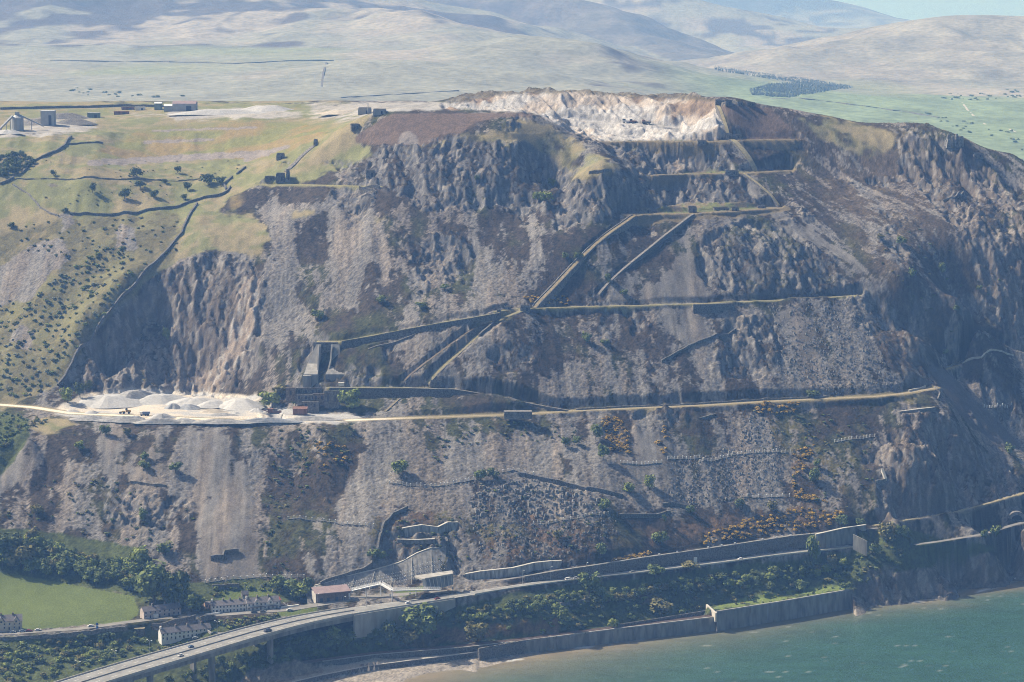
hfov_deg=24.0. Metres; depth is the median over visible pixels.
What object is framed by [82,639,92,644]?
shrub
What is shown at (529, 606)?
tree
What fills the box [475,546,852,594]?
parapet
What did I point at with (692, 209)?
winding house
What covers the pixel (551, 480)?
retaining wall
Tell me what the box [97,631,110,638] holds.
shrub
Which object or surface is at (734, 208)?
ruined building
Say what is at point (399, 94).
stone wall
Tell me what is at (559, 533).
tree
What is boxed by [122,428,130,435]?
tree
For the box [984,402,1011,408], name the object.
catch fence
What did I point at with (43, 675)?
shrub
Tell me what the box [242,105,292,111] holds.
gravel pile
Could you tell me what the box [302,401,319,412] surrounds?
ruined building
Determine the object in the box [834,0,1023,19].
sky
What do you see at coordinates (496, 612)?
tree
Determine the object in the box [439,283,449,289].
tree
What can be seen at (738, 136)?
ruined building
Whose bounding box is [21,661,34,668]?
shrub
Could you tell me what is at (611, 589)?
shrub
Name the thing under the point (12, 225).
tree
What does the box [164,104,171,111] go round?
workshop
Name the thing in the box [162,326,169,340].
tree
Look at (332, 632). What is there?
tree
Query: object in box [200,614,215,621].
stone wall
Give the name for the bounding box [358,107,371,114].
ruined building
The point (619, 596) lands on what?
tree
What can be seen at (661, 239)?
incline
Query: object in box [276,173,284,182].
ruined building
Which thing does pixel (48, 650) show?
shrub
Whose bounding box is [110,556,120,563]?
tree
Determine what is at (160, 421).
gravel pile
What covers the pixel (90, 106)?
stone wall
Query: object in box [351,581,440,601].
footbridge
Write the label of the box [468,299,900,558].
boulders
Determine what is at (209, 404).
gravel pile
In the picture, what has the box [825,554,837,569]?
tree
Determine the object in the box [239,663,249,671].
tree
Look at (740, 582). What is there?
tree
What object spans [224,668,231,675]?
tree
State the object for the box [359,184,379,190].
stone wall
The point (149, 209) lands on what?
stone wall
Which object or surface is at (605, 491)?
retaining wall
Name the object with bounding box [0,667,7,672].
shrub
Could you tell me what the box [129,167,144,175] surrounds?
tree
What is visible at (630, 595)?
tree
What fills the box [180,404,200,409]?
gravel pile
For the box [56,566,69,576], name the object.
tree
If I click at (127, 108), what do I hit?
shed
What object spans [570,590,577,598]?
tree
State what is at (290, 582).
tree
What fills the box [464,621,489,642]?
tree
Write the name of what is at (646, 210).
ruined building
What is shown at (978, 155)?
ruined building
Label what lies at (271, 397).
tree
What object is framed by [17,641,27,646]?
shrub
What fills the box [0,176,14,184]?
stone wall
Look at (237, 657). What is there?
tree
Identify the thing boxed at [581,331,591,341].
tree
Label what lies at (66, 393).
tree
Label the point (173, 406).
gravel pile
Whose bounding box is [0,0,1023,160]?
hills
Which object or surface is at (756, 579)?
tree
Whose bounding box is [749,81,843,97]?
conifer plantation
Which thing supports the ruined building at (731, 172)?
on the ground
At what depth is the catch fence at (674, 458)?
1953.02 m
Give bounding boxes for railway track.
[303,615,711,661]
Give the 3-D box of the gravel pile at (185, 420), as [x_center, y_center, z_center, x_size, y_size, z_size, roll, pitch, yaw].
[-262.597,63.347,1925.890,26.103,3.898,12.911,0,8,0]
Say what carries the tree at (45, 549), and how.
on the ground
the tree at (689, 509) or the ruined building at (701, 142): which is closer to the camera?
the tree at (689, 509)
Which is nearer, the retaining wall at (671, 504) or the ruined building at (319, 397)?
the retaining wall at (671, 504)
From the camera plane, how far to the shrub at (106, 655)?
1647.82 m
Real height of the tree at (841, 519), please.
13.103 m
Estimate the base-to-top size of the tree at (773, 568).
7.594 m
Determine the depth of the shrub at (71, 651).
1653.33 m
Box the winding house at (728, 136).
[725,133,731,139]
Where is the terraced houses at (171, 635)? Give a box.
[158,621,210,644]
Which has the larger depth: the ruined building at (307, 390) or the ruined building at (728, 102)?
the ruined building at (728, 102)
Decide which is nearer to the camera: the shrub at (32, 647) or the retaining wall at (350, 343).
the shrub at (32, 647)
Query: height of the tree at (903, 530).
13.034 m
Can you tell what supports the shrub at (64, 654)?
on the ground
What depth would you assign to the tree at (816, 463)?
1970.42 m
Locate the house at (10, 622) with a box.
[0,612,22,631]
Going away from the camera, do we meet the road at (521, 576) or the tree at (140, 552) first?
the tree at (140, 552)
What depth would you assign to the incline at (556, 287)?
2117.82 m
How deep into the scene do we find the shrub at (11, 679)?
1604.62 m
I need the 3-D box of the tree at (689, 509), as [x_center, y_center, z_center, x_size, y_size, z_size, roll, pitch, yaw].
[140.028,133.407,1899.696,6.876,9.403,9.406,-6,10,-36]
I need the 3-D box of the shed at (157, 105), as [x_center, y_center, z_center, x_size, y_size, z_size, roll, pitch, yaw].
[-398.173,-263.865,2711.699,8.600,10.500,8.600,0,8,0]
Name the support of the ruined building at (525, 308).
on the ground
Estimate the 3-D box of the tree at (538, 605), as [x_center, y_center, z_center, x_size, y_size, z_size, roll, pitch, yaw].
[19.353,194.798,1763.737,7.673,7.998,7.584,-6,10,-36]
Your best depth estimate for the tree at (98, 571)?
1757.71 m
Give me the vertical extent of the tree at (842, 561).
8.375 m
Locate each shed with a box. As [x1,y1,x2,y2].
[87,112,100,117]
[114,111,128,114]
[121,107,134,109]
[134,627,144,635]
[154,102,161,109]
[293,406,307,414]
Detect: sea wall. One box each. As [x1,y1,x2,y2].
[292,652,476,681]
[478,640,525,659]
[526,616,714,652]
[716,589,851,630]
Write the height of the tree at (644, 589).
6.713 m
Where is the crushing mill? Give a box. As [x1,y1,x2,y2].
[303,342,344,387]
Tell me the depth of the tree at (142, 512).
1812.44 m
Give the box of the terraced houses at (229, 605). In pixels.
[210,597,246,612]
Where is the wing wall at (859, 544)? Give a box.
[853,534,867,555]
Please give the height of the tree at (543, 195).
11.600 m
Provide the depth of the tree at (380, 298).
2074.11 m
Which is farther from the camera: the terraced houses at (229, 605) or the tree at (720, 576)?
the tree at (720, 576)
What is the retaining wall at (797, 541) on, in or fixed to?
on the ground
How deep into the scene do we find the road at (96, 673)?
1655.78 m
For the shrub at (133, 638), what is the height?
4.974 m
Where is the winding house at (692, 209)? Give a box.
[688,206,696,212]
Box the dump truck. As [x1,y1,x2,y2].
[140,411,149,415]
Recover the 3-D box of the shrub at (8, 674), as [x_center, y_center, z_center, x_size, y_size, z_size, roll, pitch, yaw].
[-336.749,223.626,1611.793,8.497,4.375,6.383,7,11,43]
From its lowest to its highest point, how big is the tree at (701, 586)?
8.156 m
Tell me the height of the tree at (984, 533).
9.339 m
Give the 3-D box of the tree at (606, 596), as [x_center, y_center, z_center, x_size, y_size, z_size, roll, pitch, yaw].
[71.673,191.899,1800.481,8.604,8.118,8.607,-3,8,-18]
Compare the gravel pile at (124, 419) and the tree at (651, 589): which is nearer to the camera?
the tree at (651, 589)
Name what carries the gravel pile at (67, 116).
on the ground
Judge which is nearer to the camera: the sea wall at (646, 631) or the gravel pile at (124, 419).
the sea wall at (646, 631)
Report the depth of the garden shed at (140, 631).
1685.93 m
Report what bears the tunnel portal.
on the ground
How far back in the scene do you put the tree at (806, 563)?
1889.09 m
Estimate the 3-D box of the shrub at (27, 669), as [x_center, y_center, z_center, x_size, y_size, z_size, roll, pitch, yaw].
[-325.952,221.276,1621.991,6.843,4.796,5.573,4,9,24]
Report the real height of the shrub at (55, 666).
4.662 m
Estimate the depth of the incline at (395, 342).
2030.12 m
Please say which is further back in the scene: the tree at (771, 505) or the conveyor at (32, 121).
the conveyor at (32, 121)
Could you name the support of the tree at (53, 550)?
on the ground
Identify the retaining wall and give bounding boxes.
[306,546,446,603]
[322,641,515,665]
[330,387,452,398]
[342,312,499,348]
[353,597,455,637]
[397,538,434,543]
[402,521,457,536]
[453,389,567,410]
[465,560,561,579]
[519,472,586,491]
[523,532,819,581]
[587,486,622,498]
[619,510,670,518]
[661,502,687,509]
[678,414,715,422]
[693,303,733,313]
[815,524,865,548]
[900,407,934,413]
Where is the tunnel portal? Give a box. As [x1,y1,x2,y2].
[1008,511,1023,519]
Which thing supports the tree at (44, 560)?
on the ground
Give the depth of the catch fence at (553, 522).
1855.67 m
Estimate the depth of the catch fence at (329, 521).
1819.20 m
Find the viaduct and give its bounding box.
[54,606,357,681]
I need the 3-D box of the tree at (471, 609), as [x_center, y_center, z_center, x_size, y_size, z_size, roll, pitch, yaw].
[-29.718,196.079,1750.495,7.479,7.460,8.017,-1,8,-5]
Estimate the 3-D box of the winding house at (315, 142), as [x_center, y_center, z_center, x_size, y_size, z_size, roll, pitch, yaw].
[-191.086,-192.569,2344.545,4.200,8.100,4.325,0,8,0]
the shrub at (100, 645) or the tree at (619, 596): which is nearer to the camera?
the shrub at (100, 645)
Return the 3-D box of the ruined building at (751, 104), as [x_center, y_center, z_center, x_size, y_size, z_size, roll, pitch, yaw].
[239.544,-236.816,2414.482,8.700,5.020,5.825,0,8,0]
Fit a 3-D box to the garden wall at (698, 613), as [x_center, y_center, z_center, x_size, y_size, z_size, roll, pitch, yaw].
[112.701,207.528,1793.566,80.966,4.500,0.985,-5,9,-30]
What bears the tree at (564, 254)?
on the ground
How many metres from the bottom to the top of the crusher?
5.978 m
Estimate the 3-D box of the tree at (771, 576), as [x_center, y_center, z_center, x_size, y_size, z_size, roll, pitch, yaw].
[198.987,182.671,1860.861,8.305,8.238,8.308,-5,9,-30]
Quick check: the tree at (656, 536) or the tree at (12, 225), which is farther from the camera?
the tree at (12, 225)
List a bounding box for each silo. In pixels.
[11,112,23,130]
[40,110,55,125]
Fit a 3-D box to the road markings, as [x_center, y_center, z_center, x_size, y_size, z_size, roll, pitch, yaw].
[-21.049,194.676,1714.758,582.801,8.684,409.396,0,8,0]
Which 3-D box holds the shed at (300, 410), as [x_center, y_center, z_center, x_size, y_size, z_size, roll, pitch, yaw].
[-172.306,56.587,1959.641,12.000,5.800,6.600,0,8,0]
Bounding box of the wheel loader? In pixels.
[119,408,130,413]
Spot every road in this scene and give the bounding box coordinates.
[0,590,448,635]
[60,545,850,681]
[479,527,879,582]
[914,521,1023,544]
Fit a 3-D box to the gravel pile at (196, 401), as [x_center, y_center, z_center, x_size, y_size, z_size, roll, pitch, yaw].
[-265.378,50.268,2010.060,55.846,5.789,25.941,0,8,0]
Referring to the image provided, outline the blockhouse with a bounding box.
[504,410,531,418]
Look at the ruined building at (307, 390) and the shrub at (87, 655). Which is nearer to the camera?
the shrub at (87, 655)
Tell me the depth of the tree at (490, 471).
1885.30 m
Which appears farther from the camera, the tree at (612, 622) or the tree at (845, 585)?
the tree at (845, 585)
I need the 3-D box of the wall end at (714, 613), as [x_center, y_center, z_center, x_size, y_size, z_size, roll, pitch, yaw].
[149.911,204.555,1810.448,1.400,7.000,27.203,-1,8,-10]
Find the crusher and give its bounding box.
[263,407,287,413]
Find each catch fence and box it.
[205,573,303,582]
[288,516,373,526]
[389,477,473,487]
[484,467,533,475]
[533,511,608,524]
[620,460,661,464]
[667,455,699,459]
[699,454,731,462]
[728,449,790,455]
[741,493,789,498]
[834,434,874,441]
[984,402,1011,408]
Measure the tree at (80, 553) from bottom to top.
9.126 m
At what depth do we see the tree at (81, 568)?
1762.94 m
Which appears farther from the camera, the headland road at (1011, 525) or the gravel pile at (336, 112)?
the gravel pile at (336, 112)
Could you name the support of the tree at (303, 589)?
on the ground
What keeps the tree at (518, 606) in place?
on the ground
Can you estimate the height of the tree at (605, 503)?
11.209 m
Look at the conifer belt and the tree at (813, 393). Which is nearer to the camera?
the tree at (813, 393)
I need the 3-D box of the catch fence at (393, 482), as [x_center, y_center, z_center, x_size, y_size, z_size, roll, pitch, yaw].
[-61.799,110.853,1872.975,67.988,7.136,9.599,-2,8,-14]
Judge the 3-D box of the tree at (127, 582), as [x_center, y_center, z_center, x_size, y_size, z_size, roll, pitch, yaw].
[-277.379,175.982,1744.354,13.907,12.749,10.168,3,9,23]
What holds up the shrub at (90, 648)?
on the ground
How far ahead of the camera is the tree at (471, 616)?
1744.91 m
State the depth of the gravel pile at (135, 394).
2018.15 m
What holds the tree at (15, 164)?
on the ground
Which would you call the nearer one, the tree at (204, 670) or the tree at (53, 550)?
the tree at (204, 670)
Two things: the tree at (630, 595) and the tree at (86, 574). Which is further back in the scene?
the tree at (630, 595)
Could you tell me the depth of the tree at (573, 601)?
1781.78 m
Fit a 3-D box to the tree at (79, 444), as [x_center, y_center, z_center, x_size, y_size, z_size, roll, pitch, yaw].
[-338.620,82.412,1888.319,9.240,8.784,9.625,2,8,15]
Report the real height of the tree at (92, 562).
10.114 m
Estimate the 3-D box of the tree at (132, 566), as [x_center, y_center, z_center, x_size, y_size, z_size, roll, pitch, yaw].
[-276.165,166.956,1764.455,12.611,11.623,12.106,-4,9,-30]
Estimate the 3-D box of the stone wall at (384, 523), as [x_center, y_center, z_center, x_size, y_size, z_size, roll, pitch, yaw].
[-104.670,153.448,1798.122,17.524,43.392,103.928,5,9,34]
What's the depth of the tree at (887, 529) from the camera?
1914.33 m
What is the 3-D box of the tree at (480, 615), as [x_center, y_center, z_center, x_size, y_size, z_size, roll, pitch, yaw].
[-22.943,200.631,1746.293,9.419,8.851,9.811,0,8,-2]
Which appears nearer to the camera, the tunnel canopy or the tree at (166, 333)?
the tunnel canopy
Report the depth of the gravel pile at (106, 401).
2000.63 m
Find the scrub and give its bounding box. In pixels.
[0,160,1001,678]
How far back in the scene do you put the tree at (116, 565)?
1760.37 m
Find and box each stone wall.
[0,104,163,109]
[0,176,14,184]
[0,626,125,640]
[12,184,58,215]
[16,176,225,181]
[22,135,71,173]
[50,60,333,63]
[57,202,197,385]
[66,141,102,144]
[70,185,230,215]
[130,481,165,486]
[152,614,195,629]
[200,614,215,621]
[211,548,238,560]
[212,584,239,588]
[223,175,232,189]
[281,604,298,607]
[319,505,407,584]
[321,62,326,86]
[341,90,458,97]
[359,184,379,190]
[360,188,376,193]
[361,194,374,198]
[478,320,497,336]
[560,597,589,606]
[576,395,826,409]
[589,169,611,173]
[661,328,735,362]
[800,98,936,116]
[875,468,886,485]
[908,385,925,391]
[943,191,963,201]
[945,360,962,368]
[963,349,1013,362]
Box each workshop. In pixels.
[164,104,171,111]
[172,101,197,111]
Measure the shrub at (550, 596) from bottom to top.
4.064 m
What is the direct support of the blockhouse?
on the ground
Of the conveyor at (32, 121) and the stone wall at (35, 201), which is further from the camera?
the conveyor at (32, 121)
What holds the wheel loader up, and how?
on the ground
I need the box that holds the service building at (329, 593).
[311,584,350,602]
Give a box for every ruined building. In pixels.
[265,176,274,181]
[276,153,284,159]
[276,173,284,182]
[286,169,289,181]
[286,387,295,400]
[296,387,322,393]
[296,394,312,404]
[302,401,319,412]
[313,393,323,404]
[324,391,339,407]
[350,123,359,130]
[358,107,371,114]
[366,169,374,177]
[373,108,385,115]
[430,380,441,386]
[520,304,529,312]
[641,208,651,212]
[697,140,706,144]
[713,207,728,210]
[715,100,724,105]
[725,100,731,105]
[725,170,738,175]
[731,206,738,210]
[732,134,741,139]
[747,102,755,106]
[973,152,983,158]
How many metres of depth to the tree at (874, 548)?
1903.89 m
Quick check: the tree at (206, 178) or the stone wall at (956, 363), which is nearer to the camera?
the stone wall at (956, 363)
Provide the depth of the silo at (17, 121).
2492.20 m
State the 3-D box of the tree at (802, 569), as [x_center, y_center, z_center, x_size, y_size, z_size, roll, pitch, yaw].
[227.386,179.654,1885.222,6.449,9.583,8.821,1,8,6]
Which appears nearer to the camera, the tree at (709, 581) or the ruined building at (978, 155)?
the tree at (709, 581)
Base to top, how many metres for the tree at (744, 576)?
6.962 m
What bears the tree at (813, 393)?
on the ground
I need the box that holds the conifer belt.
[714,66,852,88]
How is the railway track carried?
on the railway ballast
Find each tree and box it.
[0,532,21,553]
[0,553,9,566]
[4,166,11,174]
[4,543,36,568]
[7,222,15,227]
[10,161,20,166]
[10,167,18,172]
[17,538,36,547]
[23,559,39,574]
[24,533,40,545]
[25,528,38,540]
[30,504,44,514]
[31,547,46,560]
[31,556,42,570]
[33,536,45,546]
[38,557,54,568]
[39,562,53,575]
[40,538,54,547]
[40,542,53,555]
[46,552,62,561]
[47,546,61,555]
[48,558,60,570]
[52,541,64,550]
[55,558,72,573]
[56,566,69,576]
[57,547,68,552]
[59,387,73,402]
[59,550,72,560]
[62,548,77,554]
[67,554,83,564]
[72,559,87,568]
[73,382,85,395]
[74,440,84,448]
[74,555,85,560]
[74,563,88,577]
[75,551,85,556]
[80,568,93,582]
[84,380,93,389]
[86,553,98,560]
[87,558,97,566]
[89,183,96,192]
[91,574,102,583]
[93,566,105,579]
[99,425,111,433]
[99,560,109,567]
[102,563,112,570]
[103,570,110,580]
[104,556,113,563]
[108,561,123,571]
[108,567,127,579]
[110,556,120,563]
[117,578,123,587]
[118,188,131,198]
[118,557,125,566]
[120,566,130,574]
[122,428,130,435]
[122,557,135,566]
[122,575,135,590]
[127,560,141,572]
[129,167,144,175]
[129,545,148,562]
[132,559,171,603]
[134,180,145,187]
[135,556,151,570]
[138,460,150,467]
[139,507,147,519]
[140,451,148,459]
[141,560,153,569]
[149,189,157,197]
[155,540,173,555]
[158,568,190,602]
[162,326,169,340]
[163,675,174,681]
[168,461,182,473]
[174,166,181,172]
[181,672,189,680]
[183,181,191,190]
[184,593,204,613]
[186,668,198,678]
[198,667,207,673]
[199,173,214,184]
[215,661,221,668]
[216,176,224,183]
[216,655,225,663]
[218,672,225,678]
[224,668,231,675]
[226,660,235,669]
[233,652,245,662]
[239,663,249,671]
[241,655,251,663]
[250,653,260,662]
[257,391,280,407]
[269,574,286,590]
[272,384,285,395]
[273,638,281,646]
[282,578,299,591]
[288,583,309,599]
[302,577,314,589]
[310,309,324,319]
[326,625,340,640]
[336,388,360,409]
[366,548,380,557]
[376,295,386,303]
[378,551,386,559]
[378,619,400,644]
[391,459,408,474]
[398,602,441,639]
[398,629,419,647]
[415,302,426,308]
[435,616,444,623]
[436,610,444,616]
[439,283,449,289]
[455,614,466,622]
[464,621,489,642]
[467,606,475,613]
[468,613,475,620]
[473,468,487,480]
[475,611,486,620]
[486,467,498,477]
[491,609,499,615]
[502,607,512,614]
[506,598,518,608]
[514,603,522,612]
[517,597,528,608]
[524,603,535,612]
[532,191,539,201]
[533,601,543,611]
[539,191,553,201]
[540,597,549,607]
[547,178,556,186]
[550,603,568,620]
[553,529,562,539]
[554,589,565,596]
[558,593,568,602]
[561,437,570,446]
[562,252,568,259]
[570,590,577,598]
[570,598,576,606]
[571,435,580,442]
[574,252,583,258]
[578,571,601,596]
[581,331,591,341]
[590,423,603,439]
[592,595,602,602]
[594,542,607,555]
[598,443,609,459]
[598,497,610,510]
[600,339,609,344]
[602,593,612,601]
[604,273,610,282]
[607,618,617,626]
[614,592,625,602]
[619,289,627,294]
[621,586,629,591]
[622,482,635,493]
[625,592,635,601]
[628,588,640,597]
[638,587,646,593]
[644,474,655,487]
[646,586,655,594]
[647,564,665,577]
[649,596,673,617]
[651,530,668,544]
[678,584,689,593]
[680,560,699,570]
[685,505,694,512]
[694,576,703,582]
[697,583,706,591]
[704,577,713,586]
[714,572,726,582]
[722,577,733,587]
[731,570,739,577]
[734,498,745,508]
[736,579,743,585]
[740,573,750,580]
[753,575,759,582]
[764,572,775,579]
[766,500,777,510]
[767,565,778,571]
[772,569,781,578]
[793,579,805,592]
[799,564,805,573]
[802,560,812,567]
[805,390,819,396]
[806,533,820,560]
[808,467,820,483]
[813,458,820,468]
[814,568,821,576]
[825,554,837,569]
[835,514,847,527]
[839,558,847,565]
[839,582,851,588]
[855,518,865,524]
[869,543,882,555]
[877,233,884,238]
[878,521,895,542]
[894,524,909,538]
[896,236,906,245]
[908,267,915,276]
[938,262,946,271]
[981,529,988,539]
[990,525,1001,539]
[1004,442,1015,453]
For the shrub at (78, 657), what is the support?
on the ground
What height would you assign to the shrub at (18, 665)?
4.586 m
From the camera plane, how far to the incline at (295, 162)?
2321.65 m
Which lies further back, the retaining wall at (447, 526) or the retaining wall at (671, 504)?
the retaining wall at (671, 504)
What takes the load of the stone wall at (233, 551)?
on the ground
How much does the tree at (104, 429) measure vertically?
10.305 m
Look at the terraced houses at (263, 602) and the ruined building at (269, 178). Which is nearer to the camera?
the terraced houses at (263, 602)
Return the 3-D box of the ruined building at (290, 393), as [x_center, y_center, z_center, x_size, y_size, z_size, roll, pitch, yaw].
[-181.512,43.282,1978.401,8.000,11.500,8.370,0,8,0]
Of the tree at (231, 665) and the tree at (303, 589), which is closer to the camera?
the tree at (231, 665)
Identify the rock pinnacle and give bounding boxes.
[944,134,963,147]
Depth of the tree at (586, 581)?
1796.44 m
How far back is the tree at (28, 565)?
1768.17 m
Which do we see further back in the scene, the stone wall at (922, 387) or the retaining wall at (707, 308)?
the retaining wall at (707, 308)
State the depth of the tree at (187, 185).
2312.70 m
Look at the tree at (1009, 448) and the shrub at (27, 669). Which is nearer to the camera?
the shrub at (27, 669)
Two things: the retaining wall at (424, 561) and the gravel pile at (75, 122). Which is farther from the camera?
the gravel pile at (75, 122)
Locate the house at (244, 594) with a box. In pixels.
[241,590,248,598]
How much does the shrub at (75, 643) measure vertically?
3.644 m
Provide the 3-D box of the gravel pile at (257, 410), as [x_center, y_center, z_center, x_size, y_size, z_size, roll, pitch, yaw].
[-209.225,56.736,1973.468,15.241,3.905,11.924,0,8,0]
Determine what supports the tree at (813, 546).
on the ground
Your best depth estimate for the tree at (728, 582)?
1845.87 m
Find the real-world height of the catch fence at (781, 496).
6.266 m
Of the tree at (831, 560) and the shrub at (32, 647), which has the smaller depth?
the shrub at (32, 647)
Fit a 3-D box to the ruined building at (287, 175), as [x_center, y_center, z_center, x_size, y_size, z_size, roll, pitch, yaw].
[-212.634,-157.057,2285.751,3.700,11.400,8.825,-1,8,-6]
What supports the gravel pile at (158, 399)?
on the ground
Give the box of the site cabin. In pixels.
[135,107,144,109]
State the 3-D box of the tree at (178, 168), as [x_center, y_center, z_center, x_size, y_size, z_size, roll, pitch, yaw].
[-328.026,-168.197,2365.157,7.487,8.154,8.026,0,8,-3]
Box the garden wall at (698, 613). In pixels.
[618,610,705,626]
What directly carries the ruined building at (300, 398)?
on the ground
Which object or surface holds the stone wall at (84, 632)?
on the ground
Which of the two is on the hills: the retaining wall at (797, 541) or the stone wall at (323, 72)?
the stone wall at (323, 72)
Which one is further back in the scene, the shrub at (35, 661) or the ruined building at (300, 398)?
the ruined building at (300, 398)
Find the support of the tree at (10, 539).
on the ground
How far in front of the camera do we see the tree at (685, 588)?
1833.64 m
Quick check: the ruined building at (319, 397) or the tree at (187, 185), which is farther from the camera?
the tree at (187, 185)
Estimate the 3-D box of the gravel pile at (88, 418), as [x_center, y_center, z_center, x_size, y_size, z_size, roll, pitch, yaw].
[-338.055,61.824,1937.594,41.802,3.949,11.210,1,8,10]
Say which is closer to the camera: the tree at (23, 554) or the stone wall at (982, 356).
the tree at (23, 554)
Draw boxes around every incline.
[284,146,314,171]
[368,332,419,349]
[384,396,410,411]
[403,322,490,385]
[426,310,524,387]
[532,214,637,307]
[598,214,694,295]
[715,105,728,132]
[728,139,757,171]
[742,173,780,206]
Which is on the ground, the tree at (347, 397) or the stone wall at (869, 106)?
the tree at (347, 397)
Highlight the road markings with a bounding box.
[68,545,846,681]
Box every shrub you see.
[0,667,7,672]
[3,652,13,659]
[4,671,12,677]
[4,677,14,681]
[12,658,21,664]
[12,668,21,674]
[13,663,23,667]
[15,646,24,651]
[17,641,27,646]
[18,652,28,657]
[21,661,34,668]
[23,666,32,671]
[30,644,37,650]
[32,657,40,663]
[40,672,46,677]
[43,647,53,652]
[50,663,58,667]
[60,650,69,657]
[63,649,76,656]
[64,657,73,662]
[71,663,80,669]
[72,640,81,645]
[75,647,84,654]
[75,654,85,659]
[76,633,87,639]
[81,652,91,658]
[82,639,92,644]
[82,645,92,651]
[86,649,96,654]
[86,658,94,664]
[94,642,104,648]
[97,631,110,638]
[101,651,115,659]
[108,633,115,638]
[108,640,118,644]
[116,652,126,656]
[125,645,132,650]
[130,636,138,641]
[138,637,148,643]
[497,614,505,619]
[546,594,555,599]
[609,586,615,592]
[627,613,635,618]
[676,576,684,581]
[677,608,686,613]
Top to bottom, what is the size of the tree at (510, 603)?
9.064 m
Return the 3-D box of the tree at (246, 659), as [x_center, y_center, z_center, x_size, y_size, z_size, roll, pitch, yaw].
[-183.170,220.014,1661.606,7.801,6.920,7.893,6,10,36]
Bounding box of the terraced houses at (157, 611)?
[139,600,181,618]
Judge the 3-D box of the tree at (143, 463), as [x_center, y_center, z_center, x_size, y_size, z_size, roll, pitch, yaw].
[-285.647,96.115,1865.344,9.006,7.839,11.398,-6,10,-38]
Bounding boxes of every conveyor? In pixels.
[0,115,12,129]
[19,114,43,129]
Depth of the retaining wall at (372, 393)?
1988.86 m
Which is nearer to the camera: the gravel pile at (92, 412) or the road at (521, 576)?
the road at (521, 576)
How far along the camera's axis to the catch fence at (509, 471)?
1897.88 m
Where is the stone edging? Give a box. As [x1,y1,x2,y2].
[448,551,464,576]
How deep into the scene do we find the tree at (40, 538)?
1788.51 m
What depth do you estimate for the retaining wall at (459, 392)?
1986.96 m
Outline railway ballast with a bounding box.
[305,615,711,662]
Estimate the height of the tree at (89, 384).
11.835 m
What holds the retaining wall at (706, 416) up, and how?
on the ground
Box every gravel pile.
[0,130,23,133]
[24,119,40,124]
[37,113,88,118]
[56,119,96,124]
[69,415,105,420]
[79,394,141,408]
[84,410,98,413]
[95,416,145,422]
[119,390,152,398]
[133,418,189,423]
[139,393,187,404]
[149,413,176,418]
[164,403,180,408]
[165,397,210,405]
[168,109,265,114]
[176,418,195,423]
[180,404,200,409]
[192,419,254,423]
[197,400,222,408]
[200,409,227,412]
[207,413,238,416]
[219,398,265,410]
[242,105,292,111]
[242,418,303,422]
[249,408,263,412]
[286,416,341,420]
[316,110,351,114]
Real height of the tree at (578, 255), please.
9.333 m
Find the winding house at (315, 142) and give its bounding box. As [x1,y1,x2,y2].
[313,139,317,145]
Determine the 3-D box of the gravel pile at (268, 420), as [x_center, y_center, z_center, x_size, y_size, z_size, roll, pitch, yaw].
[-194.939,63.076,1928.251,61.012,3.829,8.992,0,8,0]
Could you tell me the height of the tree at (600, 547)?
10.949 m
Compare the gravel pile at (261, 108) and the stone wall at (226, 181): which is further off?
the gravel pile at (261, 108)
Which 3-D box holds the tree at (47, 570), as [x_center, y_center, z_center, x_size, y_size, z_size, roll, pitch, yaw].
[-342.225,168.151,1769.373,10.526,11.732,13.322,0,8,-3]
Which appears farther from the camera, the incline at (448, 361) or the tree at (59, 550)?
the incline at (448, 361)
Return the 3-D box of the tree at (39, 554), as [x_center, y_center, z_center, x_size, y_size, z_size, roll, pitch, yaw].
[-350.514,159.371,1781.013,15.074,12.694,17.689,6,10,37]
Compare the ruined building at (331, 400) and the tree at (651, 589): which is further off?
the ruined building at (331, 400)
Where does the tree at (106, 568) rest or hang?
on the ground
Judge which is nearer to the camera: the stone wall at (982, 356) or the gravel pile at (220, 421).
the gravel pile at (220, 421)
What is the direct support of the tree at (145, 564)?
on the ground
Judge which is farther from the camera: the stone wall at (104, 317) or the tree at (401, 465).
the stone wall at (104, 317)
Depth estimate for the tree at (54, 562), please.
1770.36 m
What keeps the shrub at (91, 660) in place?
on the ground
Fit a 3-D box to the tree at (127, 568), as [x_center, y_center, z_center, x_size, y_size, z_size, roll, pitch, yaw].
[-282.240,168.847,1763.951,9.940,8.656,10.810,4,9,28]
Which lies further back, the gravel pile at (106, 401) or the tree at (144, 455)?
the gravel pile at (106, 401)
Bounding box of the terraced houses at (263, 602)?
[245,594,279,610]
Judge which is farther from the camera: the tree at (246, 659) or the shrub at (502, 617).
the shrub at (502, 617)
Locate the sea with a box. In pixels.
[400,581,1023,681]
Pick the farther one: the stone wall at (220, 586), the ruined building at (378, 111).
the ruined building at (378, 111)
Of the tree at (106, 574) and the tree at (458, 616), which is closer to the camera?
the tree at (458, 616)
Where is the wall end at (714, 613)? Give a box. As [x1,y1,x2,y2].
[706,604,716,621]
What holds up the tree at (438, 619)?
on the ground
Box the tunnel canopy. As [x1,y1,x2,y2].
[414,570,452,591]
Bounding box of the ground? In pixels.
[0,87,1023,681]
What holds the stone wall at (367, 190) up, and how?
on the ground
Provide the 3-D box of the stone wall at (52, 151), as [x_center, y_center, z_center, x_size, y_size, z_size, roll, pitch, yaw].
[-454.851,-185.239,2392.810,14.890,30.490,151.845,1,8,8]
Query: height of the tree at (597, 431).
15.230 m
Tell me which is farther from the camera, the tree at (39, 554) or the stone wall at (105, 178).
the stone wall at (105, 178)
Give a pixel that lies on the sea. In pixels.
(972, 635)
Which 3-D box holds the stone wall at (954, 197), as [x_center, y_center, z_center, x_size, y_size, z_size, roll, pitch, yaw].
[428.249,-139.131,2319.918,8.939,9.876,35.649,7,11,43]
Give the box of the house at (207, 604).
[204,601,210,608]
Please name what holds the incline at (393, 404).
on the ground

